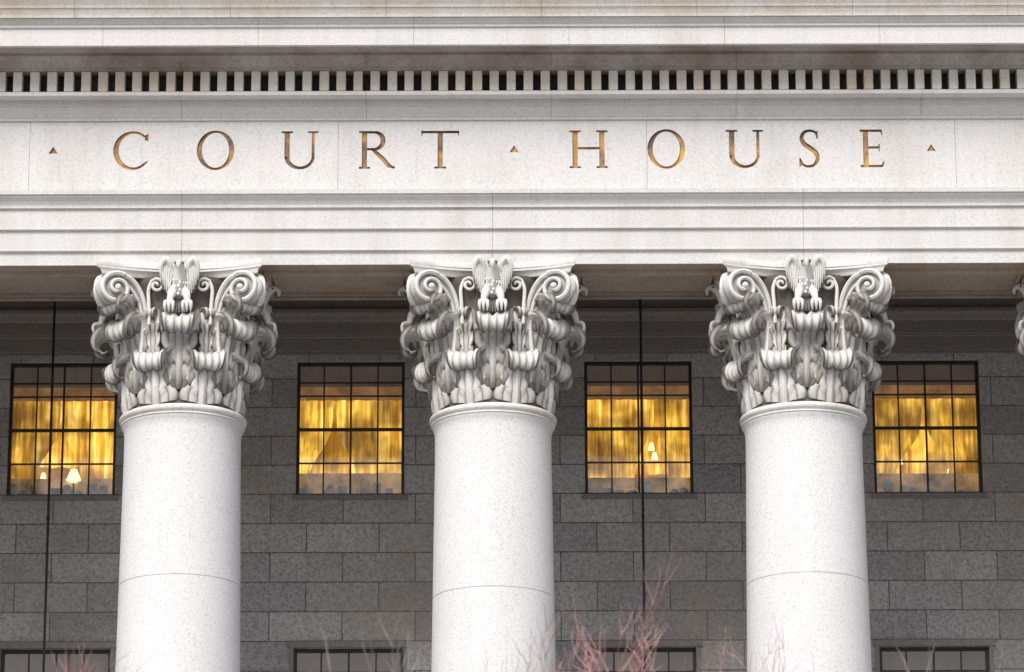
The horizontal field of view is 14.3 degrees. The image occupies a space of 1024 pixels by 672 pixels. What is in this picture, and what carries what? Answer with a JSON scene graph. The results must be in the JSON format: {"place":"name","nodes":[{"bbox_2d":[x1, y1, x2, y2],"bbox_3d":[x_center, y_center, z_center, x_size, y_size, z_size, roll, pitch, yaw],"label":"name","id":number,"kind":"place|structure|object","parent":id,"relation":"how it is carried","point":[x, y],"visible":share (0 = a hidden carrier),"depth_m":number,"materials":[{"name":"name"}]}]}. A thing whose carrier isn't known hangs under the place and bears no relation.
{"place":"outdoors","nodes":[
{"label":"outdoors","id":0,"kind":"place"},
{"bbox_3d":[-19.147,7.796,60.320,2.640,13.239,2.640,0,-17,0],"label":"shaft","id":1,"kind":"object","parent":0,"visible":0},
{"bbox_3d":[-19.169,0.332,62.559,2.922,2.366,2.922,0,-17,0],"label":"capital","id":2,"kind":"object","parent":1,"relation":"on","visible":0},
{"bbox_2d":[0,187,1023,266],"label":"architrave","id":3,"kind":"object","parent":2,"relation":"on","point":[617,226],"visible":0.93,"depth_m":62.12,"materials":[{"name":"stone"}]},
{"bbox_2d":[338,120,646,241],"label":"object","id":4,"kind":"object","parent":3,"relation":"on","point":[492,193],"visible":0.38,"depth_m":62.36,"materials":[{"name":"grey stone"}]},
{"bbox_2d":[0,16,1023,51],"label":"corona","id":5,"kind":"object","parent":4,"relation":"attached to","point":[514,31],"visible":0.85,"depth_m":62.11,"materials":[{"name":"stone"}]},
{"bbox_2d":[0,0,1023,18],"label":"sima","id":6,"kind":"object","parent":5,"relation":"on","point":[32,9],"visible":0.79,"depth_m":62.06,"materials":[{"name":"stone"}]},
{"bbox_2d":[0,119,1023,192],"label":"frieze with inscription","id":7,"kind":"object","parent":3,"relation":"on","point":[533,154],"visible":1,"depth_m":62.54,"materials":[{"name":"stone"}]},
{"bbox_2d":[0,89,1023,121],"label":"bed mould","id":8,"kind":"object","parent":7,"relation":"on","point":[646,105],"visible":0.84,"depth_m":62.63,"materials":[{"name":"stone"}]},
{"bbox_2d":[7,74,1015,91],"bbox_3d":[-0.301,-3.580,63.612,42.400,0.341,1.900,0,-17,0],"label":"dentil recess","id":9,"kind":"object","parent":8,"relation":"on","point":[537,82],"visible":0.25,"depth_m":62.71,"materials":[{"name":"black stone"}]},
{"bbox_2d":[0,44,1023,76],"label":"ovolo mould","id":10,"kind":"object","parent":9,"relation":"on","point":[418,60],"visible":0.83,"depth_m":62.46,"materials":[{"name":"white stone"}]},
{"bbox_2d":[0,69,1023,91],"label":"dentils","id":11,"kind":"object","parent":8,"relation":"on","point":[324,80],"visible":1,"depth_m":62.49,"materials":[{"name":"stone"}]},
{"bbox_2d":[0,264,1023,300],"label":"soffit panels","id":12,"kind":"object","parent":3,"relation":"attached to","point":[387,282],"visible":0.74,"depth_m":62.83,"materials":[{"name":"stone"}]},
{"bbox_3d":[9.173,7.712,60.320,2.640,13.239,2.640,0,-17,0],"label":"shaft","id":13,"kind":"object","parent":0,"visible":0},
{"bbox_2d":[1012,284,1023,356],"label":"capital","id":14,"kind":"object","parent":13,"relation":"on","point":[1019,333],"visible":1,"depth_m":62.80,"materials":[{"name":"stone"}]},
{"label":"ground","id":15,"kind":"structure","parent":0,"visible":0},
{"bbox_2d":[51,635,140,671],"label":"bare tree","id":16,"kind":"object","parent":15,"relation":"on","point":[87,660],"visible":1,"depth_m":40.28,"materials":[{"name":"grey plant"}]},
{"bbox_2d":[319,603,424,671],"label":"bare tree","id":17,"kind":"object","parent":15,"relation":"on","point":[392,649],"visible":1,"depth_m":38.61,"materials":[{"name":"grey plant"}]},
{"bbox_2d":[480,587,685,671],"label":"bare tree","id":18,"kind":"object","parent":15,"relation":"on","point":[641,649],"visible":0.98,"depth_m":41.18,"materials":[{"name":"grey plant"}]},
{"bbox_2d":[513,551,813,671],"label":"bare tree","id":19,"kind":"object","parent":15,"relation":"on","point":[593,657],"visible":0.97,"depth_m":41.16,"materials":[{"name":"brown plant"}]},
{"bbox_2d":[896,630,935,671],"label":"bare tree","id":20,"kind":"object","parent":15,"relation":"on","point":[928,657],"visible":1,"depth_m":40.12,"materials":[{"name":"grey plant"}]},
{"bbox_3d":[-0.236,18.100,63.111,46.400,5.000,36.700,0,-17,0],"label":"column platform and steps","id":21,"kind":"object","parent":15,"relation":"on","visible":0},
{"bbox_2d":[115,413,243,671],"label":"shaft","id":22,"kind":"object","parent":21,"relation":"on","point":[179,586],"visible":0.99,"depth_m":60.96,"materials":[{"name":"stone"}]},
{"bbox_2d":[90,256,280,431],"bbox_3d":[-5.009,0.290,62.559,2.922,2.366,2.922,0,-17,0],"label":"capital","id":23,"kind":"object","parent":22,"relation":"on","point":[193,335],"visible":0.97,"depth_m":61.70,"materials":[{"name":"stone"}]},
{"bbox_2d":[431,412,555,671],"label":"shaft","id":24,"kind":"object","parent":21,"relation":"on","point":[493,573],"visible":1,"depth_m":60.96,"materials":[{"name":"stone"}]},
{"bbox_2d":[398,255,587,429],"bbox_3d":[-0.289,0.276,62.559,2.922,2.366,2.922,0,-17,0],"label":"capital","id":25,"kind":"object","parent":24,"relation":"on","point":[505,333],"visible":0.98,"depth_m":61.70,"materials":[{"name":"stone"}]},
{"bbox_2d":[0,353,1023,671],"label":"ashlar portico wall","id":26,"kind":"structure","parent":21,"relation":"on","point":[340,569],"depth_m":66.41,"materials":[{"name":"grey stone"}]},
{"bbox_2d":[10,479,971,493],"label":"sill clutter","id":27,"kind":"object","parent":26,"relation":"on","point":[888,485],"visible":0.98,"depth_m":66.90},
{"bbox_2d":[40,443,948,482],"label":"table lamps","id":28,"kind":"object","parent":26,"relation":"attached to","point":[73,476],"visible":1,"depth_m":67.03,"materials":[{"name":"white"}]},
{"bbox_2d":[1,361,988,671],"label":"window frames","id":29,"kind":"structure","parent":26,"relation":"attached to","point":[401,463],"depth_m":67.09,"materials":[{"name":"black metal"}]},
{"bbox_2d":[11,473,978,493],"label":"half curtains","id":30,"kind":"object","parent":26,"relation":"attached to","point":[939,482],"visible":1,"depth_m":67.08,"materials":[{"name":"yellow fabric"}]},
{"bbox_2d":[14,385,975,401],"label":"valances","id":31,"kind":"object","parent":26,"relation":"attached to","point":[880,389],"visible":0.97,"depth_m":67.55,"materials":[{"name":"yellow fabric"}]},
{"bbox_2d":[5,365,985,671],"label":"roller shades","id":32,"kind":"object","parent":26,"relation":"attached to","point":[677,661],"visible":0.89,"depth_m":66.25,"materials":[{"name":"fabric"}]},
{"bbox_2d":[0,493,995,671],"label":"window surrounds","id":33,"kind":"object","parent":26,"relation":"attached to","point":[697,644],"visible":0.94,"depth_m":65.92,"materials":[{"name":"grey stone"}]},
{"bbox_2d":[0,297,1023,355],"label":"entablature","id":34,"kind":"structure","parent":26,"relation":"attached to","point":[669,326],"depth_m":67.37,"materials":[{"name":"stone"}]},
{"bbox_2d":[742,411,871,671],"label":"shaft","id":35,"kind":"object","parent":21,"relation":"on","point":[806,567],"visible":0.99,"depth_m":60.96,"materials":[{"name":"stone"}]},
{"bbox_2d":[705,254,895,430],"bbox_3d":[4.431,0.262,62.559,2.922,2.366,2.922,0,-17,0],"label":"capital","id":36,"kind":"object","parent":35,"relation":"on","point":[791,333],"visible":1,"depth_m":61.70,"materials":[{"name":"stone"}]},
{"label":"side walls","id":37,"kind":"object","parent":15,"relation":"on","visible":0},
{"bbox_2d":[37,467,667,478],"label":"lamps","id":38,"kind":"object","parent":37,"relation":"attached to","point":[55,473],"visible":0.1,"depth_m":69.47,"materials":[{"name":"white"}]},
{"bbox_2d":[11,398,977,478],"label":"lamplit curtains","id":39,"kind":"object","parent":37,"relation":"attached to","point":[624,443],"visible":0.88,"depth_m":67.46,"materials":[{"name":"yellow fabric"}]},
{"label":"portico ceiling","id":40,"kind":"object","parent":37,"relation":"attached to","visible":0},
{"bbox_2d":[42,301,55,671],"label":"hanging lantern","id":41,"kind":"object","parent":40,"relation":"hanging from","point":[49,483],"visible":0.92,"depth_m":65.04,"materials":[{"name":"black metal"}]},
{"bbox_2d":[639,299,645,670],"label":"hanging lantern","id":42,"kind":"object","parent":40,"relation":"hanging from","point":[642,453],"visible":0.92,"depth_m":65.09,"materials":[{"name":"black metal"}]}
]}

